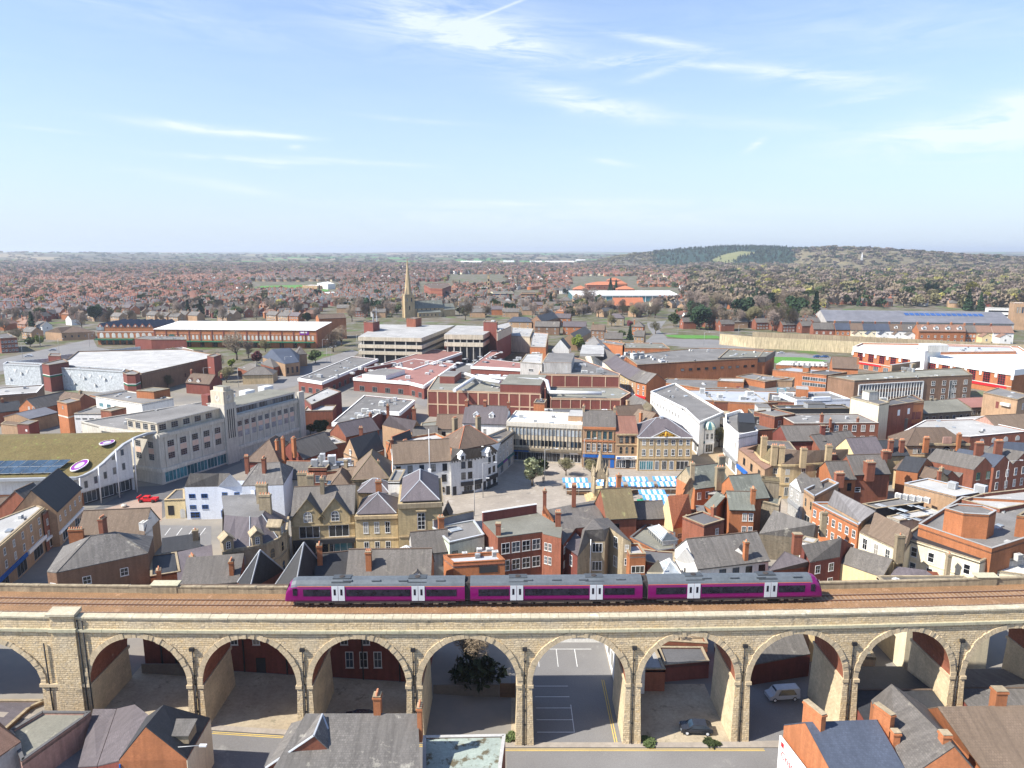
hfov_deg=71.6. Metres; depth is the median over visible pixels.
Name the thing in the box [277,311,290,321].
house
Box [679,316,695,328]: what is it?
house
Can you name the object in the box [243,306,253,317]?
house
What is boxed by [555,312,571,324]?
house
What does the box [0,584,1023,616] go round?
railway track
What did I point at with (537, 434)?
building
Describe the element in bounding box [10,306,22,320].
bare tree
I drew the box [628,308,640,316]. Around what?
house
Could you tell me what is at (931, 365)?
window
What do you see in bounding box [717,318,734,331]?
house
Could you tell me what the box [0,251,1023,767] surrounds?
ground
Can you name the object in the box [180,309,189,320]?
house
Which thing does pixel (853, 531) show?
window
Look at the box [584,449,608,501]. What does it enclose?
monument
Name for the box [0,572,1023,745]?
railway viaduct
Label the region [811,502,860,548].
building
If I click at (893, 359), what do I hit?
window
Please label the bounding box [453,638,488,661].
bare tree
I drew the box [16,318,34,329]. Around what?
house
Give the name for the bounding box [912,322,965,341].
house
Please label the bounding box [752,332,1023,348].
garden wall
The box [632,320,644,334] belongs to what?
house
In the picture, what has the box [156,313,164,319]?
bare tree
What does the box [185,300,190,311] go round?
evergreen tree
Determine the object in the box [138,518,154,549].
gable wall
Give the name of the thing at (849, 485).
window
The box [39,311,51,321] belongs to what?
house
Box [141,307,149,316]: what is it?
house
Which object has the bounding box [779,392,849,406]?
building
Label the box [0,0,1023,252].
sky
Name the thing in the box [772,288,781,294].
willow tree
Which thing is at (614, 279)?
building
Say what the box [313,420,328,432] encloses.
evergreen tree
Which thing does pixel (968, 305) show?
evergreen tree
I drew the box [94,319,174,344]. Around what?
building
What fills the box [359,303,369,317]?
bare tree
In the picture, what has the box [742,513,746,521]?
window
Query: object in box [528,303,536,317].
bare tree
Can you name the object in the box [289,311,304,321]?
house
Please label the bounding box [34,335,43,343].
green tree
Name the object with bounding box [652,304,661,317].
bare tree
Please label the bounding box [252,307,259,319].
bare tree
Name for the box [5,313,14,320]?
house
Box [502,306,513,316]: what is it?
house
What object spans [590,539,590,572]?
drain pipe
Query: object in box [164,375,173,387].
bare tree
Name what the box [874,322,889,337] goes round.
house
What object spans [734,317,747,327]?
house
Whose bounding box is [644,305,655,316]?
bare tree
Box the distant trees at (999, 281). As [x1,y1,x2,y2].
[0,244,1023,312]
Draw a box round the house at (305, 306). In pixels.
[303,304,307,311]
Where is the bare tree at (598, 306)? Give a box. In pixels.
[593,302,602,317]
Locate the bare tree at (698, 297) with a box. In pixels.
[685,293,702,300]
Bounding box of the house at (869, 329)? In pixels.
[862,321,875,336]
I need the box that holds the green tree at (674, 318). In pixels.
[668,313,679,326]
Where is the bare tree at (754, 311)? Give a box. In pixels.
[745,305,762,320]
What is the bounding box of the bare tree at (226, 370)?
[218,366,234,382]
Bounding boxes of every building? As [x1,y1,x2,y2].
[0,333,18,352]
[0,384,44,404]
[0,398,19,425]
[0,431,156,505]
[0,482,35,517]
[0,496,7,503]
[0,505,46,582]
[0,699,43,729]
[0,723,21,767]
[1,420,18,433]
[3,361,43,385]
[3,406,58,429]
[9,710,90,767]
[12,468,83,546]
[17,420,39,433]
[18,391,63,420]
[41,359,68,391]
[41,509,52,551]
[45,326,95,340]
[47,514,154,584]
[48,353,60,361]
[57,398,80,432]
[59,390,95,409]
[61,365,125,391]
[66,349,210,388]
[67,507,161,551]
[74,405,101,432]
[78,709,115,767]
[81,385,305,484]
[89,389,173,413]
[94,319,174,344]
[97,704,148,767]
[100,406,126,417]
[119,705,213,767]
[123,370,140,391]
[135,336,186,349]
[136,387,170,398]
[143,584,432,681]
[150,552,180,582]
[153,321,332,347]
[161,528,200,553]
[164,489,185,518]
[176,545,212,579]
[180,553,244,583]
[185,369,222,393]
[185,473,254,519]
[207,353,221,378]
[217,471,308,569]
[237,549,283,583]
[238,363,259,376]
[241,454,293,516]
[242,366,277,383]
[247,435,288,474]
[261,358,279,374]
[263,348,299,376]
[265,713,328,767]
[274,431,337,460]
[274,688,422,767]
[275,542,316,583]
[286,460,310,490]
[290,472,358,555]
[295,346,306,365]
[298,356,401,393]
[302,285,321,288]
[304,387,341,415]
[305,405,336,429]
[308,453,329,484]
[314,541,347,575]
[316,313,346,338]
[317,281,334,288]
[326,460,355,482]
[327,454,353,474]
[327,467,352,484]
[328,436,345,457]
[329,412,379,445]
[331,395,414,430]
[344,426,384,458]
[344,449,383,465]
[346,548,434,575]
[351,449,391,489]
[353,359,455,398]
[354,479,398,547]
[357,478,387,503]
[364,314,379,332]
[381,349,504,369]
[382,404,420,447]
[386,433,444,460]
[387,430,411,473]
[388,469,405,496]
[390,437,451,494]
[398,469,442,547]
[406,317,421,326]
[408,514,447,574]
[412,425,437,435]
[421,421,435,425]
[422,734,505,767]
[424,283,450,297]
[427,371,601,416]
[432,520,484,553]
[436,414,463,435]
[442,500,452,516]
[443,415,497,450]
[443,547,504,575]
[451,443,500,495]
[462,399,510,434]
[471,350,539,376]
[483,320,497,352]
[483,509,561,574]
[487,428,513,477]
[491,291,513,300]
[496,322,511,358]
[506,410,582,464]
[511,327,533,352]
[520,353,542,374]
[521,292,535,297]
[530,332,547,359]
[531,312,557,329]
[534,398,546,410]
[538,345,619,398]
[542,483,576,521]
[544,408,582,411]
[545,261,573,262]
[546,386,630,409]
[548,500,602,574]
[552,338,570,352]
[559,295,572,303]
[562,637,598,641]
[564,326,590,349]
[565,532,580,573]
[568,291,678,301]
[573,285,588,290]
[577,518,630,573]
[582,405,615,467]
[585,281,626,289]
[587,338,624,359]
[594,472,637,539]
[605,645,644,693]
[606,277,620,281]
[612,297,643,312]
[612,400,643,414]
[615,286,634,290]
[615,415,637,468]
[616,348,764,378]
[617,281,626,284]
[624,342,669,353]
[626,543,645,574]
[628,394,651,410]
[630,524,674,551]
[634,408,658,422]
[634,500,664,530]
[636,416,693,470]
[643,548,674,573]
[644,650,665,690]
[647,560,663,573]
[650,383,723,455]
[657,636,707,653]
[658,646,709,681]
[660,558,680,573]
[663,494,691,546]
[664,378,795,390]
[673,531,770,572]
[675,454,726,508]
[675,548,693,572]
[681,504,724,541]
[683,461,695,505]
[685,505,704,514]
[688,388,795,412]
[699,388,767,410]
[704,422,715,452]
[704,492,725,517]
[708,491,720,499]
[714,465,769,533]
[714,634,809,684]
[717,349,775,374]
[717,378,744,387]
[720,410,729,445]
[723,409,757,474]
[723,486,756,533]
[735,544,742,553]
[736,373,788,387]
[736,443,772,477]
[747,435,847,498]
[748,404,770,424]
[754,408,795,428]
[755,375,794,386]
[755,425,776,443]
[759,496,781,531]
[759,510,828,559]
[761,475,779,498]
[767,440,795,449]
[767,551,808,571]
[768,386,808,404]
[772,366,818,386]
[772,402,849,413]
[772,425,825,449]
[776,361,827,369]
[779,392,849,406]
[783,413,878,436]
[783,699,903,767]
[787,472,809,510]
[787,478,822,518]
[791,532,852,580]
[799,536,818,562]
[802,369,846,391]
[802,478,838,522]
[803,634,814,661]
[810,430,853,449]
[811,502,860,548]
[815,310,1013,328]
[816,453,856,499]
[827,361,972,400]
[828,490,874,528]
[829,356,859,374]
[835,436,882,453]
[839,533,906,579]
[842,449,892,503]
[849,390,889,438]
[852,343,1023,392]
[856,666,943,719]
[858,512,910,571]
[861,650,875,665]
[862,492,930,517]
[868,513,912,568]
[869,684,973,767]
[876,575,989,669]
[878,438,909,480]
[880,394,923,438]
[887,507,938,529]
[888,427,970,457]
[891,551,952,574]
[892,459,948,487]
[894,456,931,493]
[897,399,923,426]
[903,478,987,509]
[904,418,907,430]
[906,419,1023,450]
[908,525,986,577]
[910,343,948,369]
[918,496,1023,574]
[922,398,971,420]
[927,441,991,490]
[927,466,958,481]
[928,685,1023,767]
[941,345,1016,354]
[942,503,996,538]
[953,397,982,416]
[954,472,962,485]
[956,416,982,418]
[956,439,1012,491]
[962,488,1023,512]
[963,669,1023,705]
[975,413,1023,428]
[981,387,1023,415]
[984,445,1023,489]
[985,307,1008,317]
[988,442,1023,450]
[997,566,1023,575]
[1008,302,1023,329]
[1009,553,1023,566]
[1014,511,1023,536]
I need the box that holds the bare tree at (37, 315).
[33,311,42,321]
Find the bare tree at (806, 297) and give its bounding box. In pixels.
[798,294,809,300]
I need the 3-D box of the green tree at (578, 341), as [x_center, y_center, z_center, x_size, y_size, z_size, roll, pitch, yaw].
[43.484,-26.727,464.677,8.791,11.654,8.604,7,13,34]
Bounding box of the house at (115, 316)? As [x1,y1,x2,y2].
[110,311,127,320]
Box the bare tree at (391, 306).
[387,303,396,316]
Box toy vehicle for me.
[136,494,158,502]
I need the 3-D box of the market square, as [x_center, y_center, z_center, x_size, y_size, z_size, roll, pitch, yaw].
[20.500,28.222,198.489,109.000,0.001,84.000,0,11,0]
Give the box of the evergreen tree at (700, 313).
[689,304,712,329]
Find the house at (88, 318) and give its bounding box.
[85,314,94,320]
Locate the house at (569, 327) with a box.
[563,319,586,334]
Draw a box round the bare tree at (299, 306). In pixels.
[294,301,303,311]
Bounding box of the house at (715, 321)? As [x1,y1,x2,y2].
[712,317,718,329]
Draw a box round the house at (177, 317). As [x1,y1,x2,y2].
[168,311,185,321]
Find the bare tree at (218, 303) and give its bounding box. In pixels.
[213,300,223,306]
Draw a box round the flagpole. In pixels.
[428,429,430,472]
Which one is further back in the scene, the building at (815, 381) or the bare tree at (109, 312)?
the bare tree at (109, 312)
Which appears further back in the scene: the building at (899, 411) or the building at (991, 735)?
the building at (899, 411)
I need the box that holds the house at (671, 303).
[665,300,675,307]
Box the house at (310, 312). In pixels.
[302,308,315,319]
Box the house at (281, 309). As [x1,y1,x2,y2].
[278,308,289,311]
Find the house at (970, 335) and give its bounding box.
[963,323,976,341]
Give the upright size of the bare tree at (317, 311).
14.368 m
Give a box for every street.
[95,460,241,517]
[692,446,734,476]
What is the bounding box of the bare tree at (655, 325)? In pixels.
[650,321,659,333]
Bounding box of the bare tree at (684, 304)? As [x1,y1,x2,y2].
[683,299,698,311]
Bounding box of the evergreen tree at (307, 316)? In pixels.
[302,312,311,321]
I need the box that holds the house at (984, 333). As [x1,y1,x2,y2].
[973,323,992,342]
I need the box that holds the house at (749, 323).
[748,318,753,327]
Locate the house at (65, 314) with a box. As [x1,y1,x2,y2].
[61,309,72,319]
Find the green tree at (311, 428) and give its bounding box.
[306,423,314,433]
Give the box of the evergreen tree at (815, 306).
[810,291,820,312]
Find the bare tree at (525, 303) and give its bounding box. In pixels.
[520,299,530,305]
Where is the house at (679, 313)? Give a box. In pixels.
[676,309,684,318]
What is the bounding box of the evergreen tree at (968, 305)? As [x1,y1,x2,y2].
[962,289,974,310]
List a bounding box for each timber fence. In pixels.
[141,664,185,675]
[433,684,498,696]
[500,683,515,696]
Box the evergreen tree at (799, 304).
[785,295,808,311]
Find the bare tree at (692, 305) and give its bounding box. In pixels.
[689,300,708,326]
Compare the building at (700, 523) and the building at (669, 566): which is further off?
the building at (700, 523)
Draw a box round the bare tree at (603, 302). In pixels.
[600,299,606,307]
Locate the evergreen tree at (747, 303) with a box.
[731,297,754,316]
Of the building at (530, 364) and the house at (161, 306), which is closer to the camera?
the building at (530, 364)
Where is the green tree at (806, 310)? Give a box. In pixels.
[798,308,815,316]
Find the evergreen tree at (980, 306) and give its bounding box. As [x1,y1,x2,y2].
[975,292,984,310]
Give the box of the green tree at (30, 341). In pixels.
[23,337,34,346]
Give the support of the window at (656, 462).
in the building at (664, 443)
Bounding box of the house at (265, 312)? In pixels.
[262,307,275,317]
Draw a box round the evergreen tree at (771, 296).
[758,291,777,305]
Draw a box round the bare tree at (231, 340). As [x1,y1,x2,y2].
[222,329,244,359]
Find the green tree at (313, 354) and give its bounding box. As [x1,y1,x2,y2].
[308,350,321,362]
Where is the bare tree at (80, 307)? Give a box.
[76,304,83,310]
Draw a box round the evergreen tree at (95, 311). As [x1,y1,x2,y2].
[86,304,102,321]
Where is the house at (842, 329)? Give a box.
[834,320,850,335]
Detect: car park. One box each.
[160,525,210,544]
[358,324,454,362]
[444,325,489,362]
[511,642,621,741]
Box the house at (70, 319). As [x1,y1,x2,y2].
[65,314,80,324]
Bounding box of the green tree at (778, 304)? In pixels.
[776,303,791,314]
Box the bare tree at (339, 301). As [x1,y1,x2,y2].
[332,296,345,306]
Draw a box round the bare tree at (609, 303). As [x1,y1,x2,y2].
[606,299,614,307]
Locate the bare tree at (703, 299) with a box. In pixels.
[694,294,710,307]
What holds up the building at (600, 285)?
on the ground at (448, 713)
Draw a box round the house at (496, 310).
[491,304,502,314]
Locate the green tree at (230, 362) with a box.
[227,358,234,368]
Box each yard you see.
[105,667,406,729]
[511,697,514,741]
[641,684,729,741]
[707,639,892,740]
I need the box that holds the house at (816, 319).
[805,316,820,321]
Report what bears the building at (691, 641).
on the ground at (448, 713)
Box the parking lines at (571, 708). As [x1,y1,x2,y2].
[535,649,616,741]
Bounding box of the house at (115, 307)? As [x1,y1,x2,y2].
[105,304,119,313]
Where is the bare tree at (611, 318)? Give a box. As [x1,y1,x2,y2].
[607,315,617,326]
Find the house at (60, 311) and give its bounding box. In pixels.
[52,307,64,318]
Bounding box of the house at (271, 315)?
[266,309,279,320]
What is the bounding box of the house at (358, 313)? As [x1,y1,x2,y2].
[355,306,367,316]
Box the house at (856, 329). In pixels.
[849,321,862,336]
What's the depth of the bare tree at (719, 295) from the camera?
782.14 m
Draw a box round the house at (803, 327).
[796,319,811,332]
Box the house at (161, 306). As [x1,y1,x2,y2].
[157,304,165,311]
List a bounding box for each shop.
[585,336,608,361]
[589,343,609,363]
[594,348,615,367]
[604,355,624,369]
[611,360,640,390]
[629,369,646,396]
[635,371,666,402]
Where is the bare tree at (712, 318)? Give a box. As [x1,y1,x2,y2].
[707,311,718,328]
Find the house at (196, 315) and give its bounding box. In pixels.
[188,310,204,320]
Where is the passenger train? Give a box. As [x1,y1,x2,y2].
[285,571,821,604]
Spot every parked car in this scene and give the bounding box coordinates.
[345,709,372,712]
[679,718,713,735]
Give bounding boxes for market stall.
[562,478,587,489]
[565,483,590,494]
[596,477,615,487]
[597,482,623,487]
[622,477,648,488]
[627,482,653,492]
[638,490,665,498]
[642,495,668,499]
[652,476,676,486]
[657,482,675,492]
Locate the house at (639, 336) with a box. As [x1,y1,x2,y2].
[634,328,645,342]
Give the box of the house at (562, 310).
[556,306,569,312]
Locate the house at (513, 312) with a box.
[505,307,518,316]
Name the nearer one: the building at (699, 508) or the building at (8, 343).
the building at (699, 508)
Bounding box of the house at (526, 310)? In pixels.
[522,305,534,314]
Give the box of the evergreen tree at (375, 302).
[373,299,386,307]
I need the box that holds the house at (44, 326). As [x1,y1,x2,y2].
[35,319,52,332]
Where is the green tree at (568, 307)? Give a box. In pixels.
[566,306,574,313]
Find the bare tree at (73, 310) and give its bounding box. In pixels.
[69,306,77,314]
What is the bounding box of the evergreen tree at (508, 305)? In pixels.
[504,302,515,307]
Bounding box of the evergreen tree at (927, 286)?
[924,283,938,290]
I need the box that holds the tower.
[487,275,489,292]
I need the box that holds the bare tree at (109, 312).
[102,310,111,321]
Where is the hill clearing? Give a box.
[710,251,754,262]
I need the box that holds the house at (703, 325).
[701,322,712,327]
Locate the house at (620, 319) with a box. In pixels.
[607,312,624,325]
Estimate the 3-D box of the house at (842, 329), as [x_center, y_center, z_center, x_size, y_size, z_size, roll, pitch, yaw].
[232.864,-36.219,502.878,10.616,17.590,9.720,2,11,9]
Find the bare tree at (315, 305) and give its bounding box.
[310,302,319,307]
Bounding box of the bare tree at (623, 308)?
[620,305,626,311]
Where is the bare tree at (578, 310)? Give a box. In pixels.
[575,306,582,316]
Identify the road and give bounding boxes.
[0,340,108,370]
[3,719,778,767]
[256,350,358,389]
[416,362,474,405]
[646,320,753,348]
[775,352,830,362]
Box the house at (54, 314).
[46,308,57,318]
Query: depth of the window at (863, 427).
228.68 m
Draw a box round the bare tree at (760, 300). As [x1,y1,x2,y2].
[753,294,771,312]
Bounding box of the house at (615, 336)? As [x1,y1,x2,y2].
[604,331,622,341]
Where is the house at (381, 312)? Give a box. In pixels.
[372,307,386,317]
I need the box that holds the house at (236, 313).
[227,308,240,319]
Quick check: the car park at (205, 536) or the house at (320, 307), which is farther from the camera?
the house at (320, 307)
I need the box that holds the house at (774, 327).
[769,317,784,330]
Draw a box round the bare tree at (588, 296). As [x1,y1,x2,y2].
[580,287,597,303]
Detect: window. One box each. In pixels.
[1,575,9,582]
[17,559,27,577]
[34,543,43,560]
[63,526,68,540]
[75,514,80,526]
[82,575,91,583]
[83,489,96,502]
[99,484,113,497]
[116,479,129,492]
[120,567,128,576]
[135,440,140,446]
[136,452,141,458]
[148,441,153,448]
[149,454,154,460]
[165,469,176,481]
[167,439,174,446]
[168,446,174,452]
[168,451,175,458]
[168,506,173,514]
[176,466,187,478]
[180,436,185,443]
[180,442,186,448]
[181,448,187,455]
[186,462,197,474]
[189,494,195,498]
[190,505,196,509]
[190,512,199,517]
[192,433,197,440]
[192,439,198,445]
[193,444,199,451]
[197,459,207,471]
[201,494,207,498]
[202,505,208,509]
[203,430,209,436]
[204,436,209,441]
[204,441,210,448]
[207,456,217,468]
[214,427,220,433]
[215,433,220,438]
[215,438,221,445]
[217,453,225,465]
[230,640,238,645]
[252,639,260,645]
[270,548,274,558]
[295,545,315,552]
[299,526,319,538]
[315,475,319,482]
[322,544,327,551]
[329,524,348,536]
[333,543,351,550]
[340,640,347,645]
[345,652,353,668]
[359,652,367,668]
[362,639,369,645]
[363,522,368,533]
[364,542,368,547]
[373,652,381,668]
[374,522,379,533]
[375,541,379,547]
[385,521,389,532]
[386,541,390,547]
[408,466,412,472]
[416,512,425,530]
[431,464,435,471]
[442,463,446,470]
[442,474,446,481]
[461,462,465,468]
[461,472,465,479]
[464,485,472,490]
[474,483,480,489]
[500,464,503,473]
[501,542,509,554]
[505,560,509,570]
[512,541,519,552]
[512,558,519,569]
[514,451,522,459]
[522,540,530,551]
[522,557,530,568]
[523,452,533,459]
[532,538,539,550]
[532,556,539,567]
[533,452,542,459]
[540,453,548,460]
[549,453,559,461]
[563,454,573,462]
[574,454,580,462]
[592,431,595,438]
[592,543,602,551]
[592,561,601,570]
[608,444,611,451]
[611,650,612,667]
[613,536,617,548]
[613,555,616,567]
[616,460,620,467]
[619,460,625,467]
[629,460,634,467]
[631,565,644,572]
[639,461,645,469]
[646,461,652,469]
[655,461,658,469]
[662,461,666,469]
[669,461,673,469]
[676,461,687,469]
[705,444,712,451]
[731,462,735,472]
[732,567,738,572]
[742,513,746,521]
[745,566,751,572]
[748,513,752,521]
[758,564,764,570]
[784,487,788,495]
[804,514,809,521]
[815,565,820,573]
[828,562,833,571]
[838,523,841,531]
[844,526,848,534]
[847,483,851,490]
[852,425,856,431]
[852,529,855,538]
[858,352,862,360]
[861,425,865,431]
[861,538,867,550]
[868,354,873,361]
[870,425,874,431]
[873,543,878,554]
[879,355,884,363]
[885,548,890,557]
[890,357,895,363]
[909,562,915,568]
[910,546,917,557]
[915,411,920,418]
[927,552,934,563]
[929,363,935,368]
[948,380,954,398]
[962,563,970,575]
[969,369,975,379]
[982,371,990,382]
[997,373,1005,384]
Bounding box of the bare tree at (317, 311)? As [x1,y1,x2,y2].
[312,308,319,318]
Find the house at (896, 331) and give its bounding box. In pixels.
[888,322,902,337]
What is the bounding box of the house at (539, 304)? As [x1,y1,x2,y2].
[532,300,542,309]
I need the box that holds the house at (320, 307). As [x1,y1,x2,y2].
[310,302,322,311]
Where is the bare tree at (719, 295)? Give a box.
[712,290,728,304]
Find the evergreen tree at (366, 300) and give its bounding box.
[356,297,369,303]
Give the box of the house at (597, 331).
[591,323,605,338]
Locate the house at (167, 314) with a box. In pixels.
[158,311,170,319]
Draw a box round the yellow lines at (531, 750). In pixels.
[212,732,764,750]
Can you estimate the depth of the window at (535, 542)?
140.72 m
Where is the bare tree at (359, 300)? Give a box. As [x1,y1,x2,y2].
[352,296,363,307]
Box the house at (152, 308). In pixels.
[148,306,157,310]
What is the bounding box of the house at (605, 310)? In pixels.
[596,306,608,316]
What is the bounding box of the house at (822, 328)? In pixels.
[809,320,834,334]
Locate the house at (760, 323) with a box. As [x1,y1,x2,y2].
[751,316,768,329]
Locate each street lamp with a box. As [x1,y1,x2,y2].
[180,744,206,746]
[474,477,488,515]
[1004,460,1022,490]
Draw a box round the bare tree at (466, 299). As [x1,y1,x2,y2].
[461,295,468,301]
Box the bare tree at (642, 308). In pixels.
[639,302,645,315]
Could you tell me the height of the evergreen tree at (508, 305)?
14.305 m
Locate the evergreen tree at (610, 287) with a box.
[607,278,613,290]
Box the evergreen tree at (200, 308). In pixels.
[198,300,205,316]
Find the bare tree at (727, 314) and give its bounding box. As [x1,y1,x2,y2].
[717,308,740,320]
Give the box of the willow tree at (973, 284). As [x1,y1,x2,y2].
[965,281,979,290]
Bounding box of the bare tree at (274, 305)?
[268,301,281,310]
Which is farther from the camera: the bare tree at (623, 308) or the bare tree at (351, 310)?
the bare tree at (623, 308)
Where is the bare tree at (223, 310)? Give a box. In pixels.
[217,305,227,320]
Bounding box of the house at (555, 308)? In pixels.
[552,306,562,312]
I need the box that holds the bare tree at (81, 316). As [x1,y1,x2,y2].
[73,311,85,326]
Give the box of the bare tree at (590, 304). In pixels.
[589,301,596,313]
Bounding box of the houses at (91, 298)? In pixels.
[0,261,1012,310]
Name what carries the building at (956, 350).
on the ground at (448, 713)
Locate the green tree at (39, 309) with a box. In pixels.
[32,307,45,312]
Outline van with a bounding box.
[764,683,799,702]
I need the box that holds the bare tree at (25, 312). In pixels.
[22,308,34,316]
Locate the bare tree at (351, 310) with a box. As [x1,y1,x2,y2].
[344,305,356,321]
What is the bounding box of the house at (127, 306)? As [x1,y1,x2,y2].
[121,303,132,310]
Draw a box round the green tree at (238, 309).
[230,306,241,311]
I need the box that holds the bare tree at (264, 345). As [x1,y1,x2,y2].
[258,339,270,351]
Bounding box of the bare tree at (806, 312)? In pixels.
[799,307,813,316]
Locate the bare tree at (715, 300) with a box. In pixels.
[708,295,719,304]
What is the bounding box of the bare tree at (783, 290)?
[780,288,794,301]
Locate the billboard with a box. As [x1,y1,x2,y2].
[777,735,805,767]
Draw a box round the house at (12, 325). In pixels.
[0,317,17,330]
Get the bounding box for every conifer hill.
[656,247,769,265]
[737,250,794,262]
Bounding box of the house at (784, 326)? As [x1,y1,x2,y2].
[777,319,795,331]
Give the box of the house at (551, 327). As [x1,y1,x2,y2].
[535,320,559,334]
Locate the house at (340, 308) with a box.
[336,303,349,312]
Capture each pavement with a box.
[0,712,778,746]
[106,499,161,520]
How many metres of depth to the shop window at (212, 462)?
213.26 m
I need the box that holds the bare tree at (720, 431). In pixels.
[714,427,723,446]
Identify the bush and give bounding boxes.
[505,730,514,742]
[641,735,656,747]
[702,736,721,748]
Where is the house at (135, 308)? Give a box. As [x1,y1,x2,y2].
[131,304,139,314]
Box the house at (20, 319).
[16,315,35,321]
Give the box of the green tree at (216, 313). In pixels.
[213,309,226,317]
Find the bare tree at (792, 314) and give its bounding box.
[779,307,798,322]
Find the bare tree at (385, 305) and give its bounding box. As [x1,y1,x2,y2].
[381,299,389,310]
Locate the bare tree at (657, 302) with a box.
[650,298,660,315]
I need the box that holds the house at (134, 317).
[122,309,136,319]
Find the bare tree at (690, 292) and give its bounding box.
[685,289,701,299]
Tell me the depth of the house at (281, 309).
706.59 m
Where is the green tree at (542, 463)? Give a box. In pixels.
[538,459,549,470]
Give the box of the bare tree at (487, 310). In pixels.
[482,306,490,317]
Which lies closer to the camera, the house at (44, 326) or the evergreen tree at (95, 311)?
the house at (44, 326)
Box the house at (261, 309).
[258,306,265,315]
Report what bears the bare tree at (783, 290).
on the ground at (448, 713)
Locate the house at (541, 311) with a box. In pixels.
[539,307,552,314]
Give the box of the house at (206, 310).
[205,305,212,314]
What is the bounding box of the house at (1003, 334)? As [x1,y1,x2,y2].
[990,323,1013,343]
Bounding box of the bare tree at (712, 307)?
[698,304,717,327]
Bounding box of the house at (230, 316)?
[217,311,233,320]
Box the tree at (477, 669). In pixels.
[448,651,508,692]
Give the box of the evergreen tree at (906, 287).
[901,285,915,293]
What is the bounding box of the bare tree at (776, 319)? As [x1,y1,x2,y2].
[767,310,780,330]
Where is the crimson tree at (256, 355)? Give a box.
[251,350,261,360]
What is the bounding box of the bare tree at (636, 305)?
[634,302,641,312]
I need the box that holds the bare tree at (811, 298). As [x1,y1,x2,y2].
[810,293,827,305]
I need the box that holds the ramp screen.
[13,347,140,362]
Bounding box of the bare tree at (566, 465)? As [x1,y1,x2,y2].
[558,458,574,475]
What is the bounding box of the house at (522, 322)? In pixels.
[507,315,531,327]
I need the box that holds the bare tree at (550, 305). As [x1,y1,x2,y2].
[546,302,554,310]
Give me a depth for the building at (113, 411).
239.17 m
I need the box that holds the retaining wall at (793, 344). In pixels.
[719,334,877,352]
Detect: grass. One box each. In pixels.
[255,285,328,291]
[666,335,719,337]
[774,357,826,362]
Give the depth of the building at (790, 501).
174.84 m
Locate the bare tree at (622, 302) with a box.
[618,299,626,313]
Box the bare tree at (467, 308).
[459,301,473,319]
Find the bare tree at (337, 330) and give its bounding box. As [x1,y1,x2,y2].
[333,325,346,345]
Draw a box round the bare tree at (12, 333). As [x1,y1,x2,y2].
[8,329,18,335]
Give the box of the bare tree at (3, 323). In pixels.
[0,317,10,331]
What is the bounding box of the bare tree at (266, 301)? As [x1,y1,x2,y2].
[263,298,273,306]
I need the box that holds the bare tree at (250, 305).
[246,302,257,308]
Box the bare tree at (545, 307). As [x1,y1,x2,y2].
[543,304,549,313]
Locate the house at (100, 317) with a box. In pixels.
[96,312,109,321]
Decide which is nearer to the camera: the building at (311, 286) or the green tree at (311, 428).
the green tree at (311, 428)
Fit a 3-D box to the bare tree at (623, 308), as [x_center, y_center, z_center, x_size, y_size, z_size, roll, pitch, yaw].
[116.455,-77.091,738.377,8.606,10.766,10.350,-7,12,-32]
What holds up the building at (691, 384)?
on the ground at (448, 713)
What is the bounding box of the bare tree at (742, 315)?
[736,309,745,319]
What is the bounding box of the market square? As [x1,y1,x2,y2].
[442,461,790,529]
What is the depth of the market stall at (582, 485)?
189.93 m
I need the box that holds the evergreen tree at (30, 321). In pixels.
[27,311,34,326]
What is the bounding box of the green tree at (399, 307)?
[393,305,401,312]
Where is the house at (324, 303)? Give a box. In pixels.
[319,299,327,307]
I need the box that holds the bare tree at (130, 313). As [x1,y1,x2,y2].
[124,309,133,318]
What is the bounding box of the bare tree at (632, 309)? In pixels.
[628,306,638,317]
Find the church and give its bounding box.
[402,260,455,317]
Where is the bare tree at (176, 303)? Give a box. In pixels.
[172,300,182,310]
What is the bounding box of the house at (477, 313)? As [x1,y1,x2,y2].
[472,307,484,317]
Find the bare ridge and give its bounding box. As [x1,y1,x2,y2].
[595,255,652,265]
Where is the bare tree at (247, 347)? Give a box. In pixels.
[243,340,254,357]
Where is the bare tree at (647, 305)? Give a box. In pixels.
[642,301,650,314]
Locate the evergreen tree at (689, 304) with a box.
[686,300,700,314]
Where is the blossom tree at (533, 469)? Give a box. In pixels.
[524,457,543,485]
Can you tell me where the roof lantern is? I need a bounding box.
[647,524,678,545]
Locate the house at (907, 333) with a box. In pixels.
[900,321,915,338]
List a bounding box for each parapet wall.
[432,510,473,526]
[482,503,536,537]
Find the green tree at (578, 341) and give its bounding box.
[571,334,584,350]
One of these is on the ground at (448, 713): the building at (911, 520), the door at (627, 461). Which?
the building at (911, 520)
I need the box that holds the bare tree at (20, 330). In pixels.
[12,328,22,339]
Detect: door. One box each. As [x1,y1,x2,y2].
[180,509,185,517]
[256,658,265,672]
[446,486,449,494]
[453,486,456,494]
[610,459,613,467]
[623,460,629,467]
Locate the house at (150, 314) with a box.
[146,310,159,319]
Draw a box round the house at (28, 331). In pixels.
[22,325,43,338]
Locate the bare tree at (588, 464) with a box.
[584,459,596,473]
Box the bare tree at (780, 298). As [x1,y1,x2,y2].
[774,292,790,304]
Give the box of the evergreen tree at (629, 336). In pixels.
[626,325,633,339]
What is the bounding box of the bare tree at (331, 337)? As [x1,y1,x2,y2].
[324,330,338,351]
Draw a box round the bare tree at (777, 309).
[761,302,788,319]
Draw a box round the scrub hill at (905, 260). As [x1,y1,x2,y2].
[794,248,1023,269]

